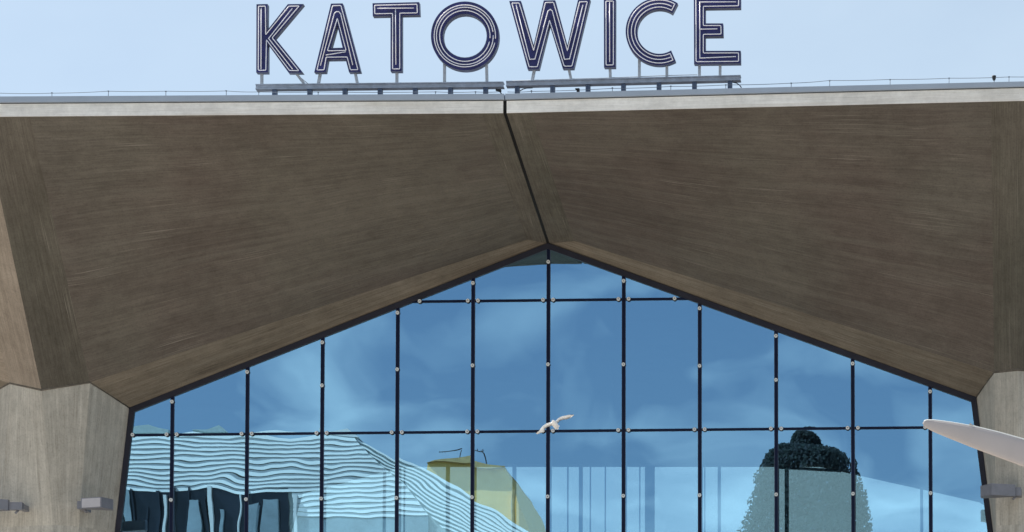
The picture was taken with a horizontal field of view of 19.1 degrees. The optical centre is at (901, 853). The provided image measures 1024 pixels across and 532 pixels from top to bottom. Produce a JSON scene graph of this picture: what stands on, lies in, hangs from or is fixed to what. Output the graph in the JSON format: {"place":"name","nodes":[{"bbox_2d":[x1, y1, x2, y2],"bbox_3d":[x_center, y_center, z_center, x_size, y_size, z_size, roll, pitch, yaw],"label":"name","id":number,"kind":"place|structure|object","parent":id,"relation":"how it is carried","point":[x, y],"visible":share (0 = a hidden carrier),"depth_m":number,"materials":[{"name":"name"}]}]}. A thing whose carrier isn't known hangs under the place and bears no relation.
{"place":"outdoors","nodes":[
{"label":"outdoors","id":0,"kind":"place"},
{"bbox_2d":[0,0,1023,95],"label":"sky","id":1,"kind":"structure","parent":0,"point":[59,47],"materials":[{"name":"blue"}]},
{"bbox_2d":[536,415,573,433],"bbox_3d":[-4.336,-5.379,37.518,0.256,0.278,0.476,-3,-4,39],"label":"bird","id":2,"kind":"object","parent":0,"point":[554,424],"visible":1,"depth_m":37.49},
{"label":"pavement","id":3,"kind":"structure","parent":0,"visible":0},
{"bbox_2d":[0,94,549,531],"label":"concrete mushroom","id":4,"kind":"object","parent":3,"relation":"on","point":[151,247],"visible":0.97,"depth_m":43.77,"materials":[{"name":"concrete"}]},
{"bbox_2d":[0,499,28,513],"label":"wall lamp","id":5,"kind":"object","parent":4,"relation":"attached to","point":[8,505],"visible":1,"depth_m":44.78,"materials":[{"name":"grey metal"}]},
{"bbox_2d":[77,497,112,512],"bbox_3d":[-12.131,-5.196,44.872,0.719,0.200,0.420,-3,-4,39],"label":"wall lamp","id":6,"kind":"object","parent":4,"relation":"attached to","point":[86,505],"visible":1,"depth_m":44.66,"materials":[{"name":"grey metal"}]},
{"bbox_2d":[2,90,501,95],"bbox_3d":[-9.348,-10.653,42.033,7.503,0.154,0.020,0,-3,2],"label":"lightning wire","id":7,"kind":"object","parent":4,"relation":"on","point":[225,90],"visible":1,"depth_m":42.05,"materials":[{"name":"grey metal"}]},
{"bbox_2d":[255,0,741,94],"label":"rooftop sign","id":8,"kind":"object","parent":4,"relation":"on","point":[267,36],"visible":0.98,"depth_m":42.18,"materials":[{"name":"black metal"}]},
{"bbox_2d":[115,243,992,531],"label":"glass wall","id":9,"kind":"structure","parent":3,"relation":"on","point":[435,409],"depth_m":45.65,"materials":[{"name":"glass"}]},
{"bbox_2d":[505,81,1023,531],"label":"concrete mushroom","id":10,"kind":"object","parent":3,"relation":"on","point":[883,224],"visible":0.98,"depth_m":43.26,"materials":[{"name":"concrete"}]},
{"bbox_2d":[526,76,1009,92],"bbox_3d":[-1.696,-10.723,41.828,7.639,0.183,0.020,0,-3,2],"label":"lightning wire","id":11,"kind":"object","parent":10,"relation":"on","point":[612,88],"visible":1,"depth_m":41.83,"materials":[{"name":"grey metal"}]},
{"bbox_2d":[980,483,1021,499],"bbox_3d":[1.557,-5.336,44.404,0.751,0.213,0.433,2,-4,-31],"label":"wall lamp","id":12,"kind":"object","parent":10,"relation":"attached to","point":[992,490],"visible":1,"depth_m":44.21,"materials":[{"name":"grey metal"}]},
{"bbox_2d":[923,419,1023,466],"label":"street lamp","id":13,"kind":"object","parent":3,"relation":"on","point":[1005,446],"visible":1,"depth_m":23.21,"materials":[{"name":"white metal"}]}
]}

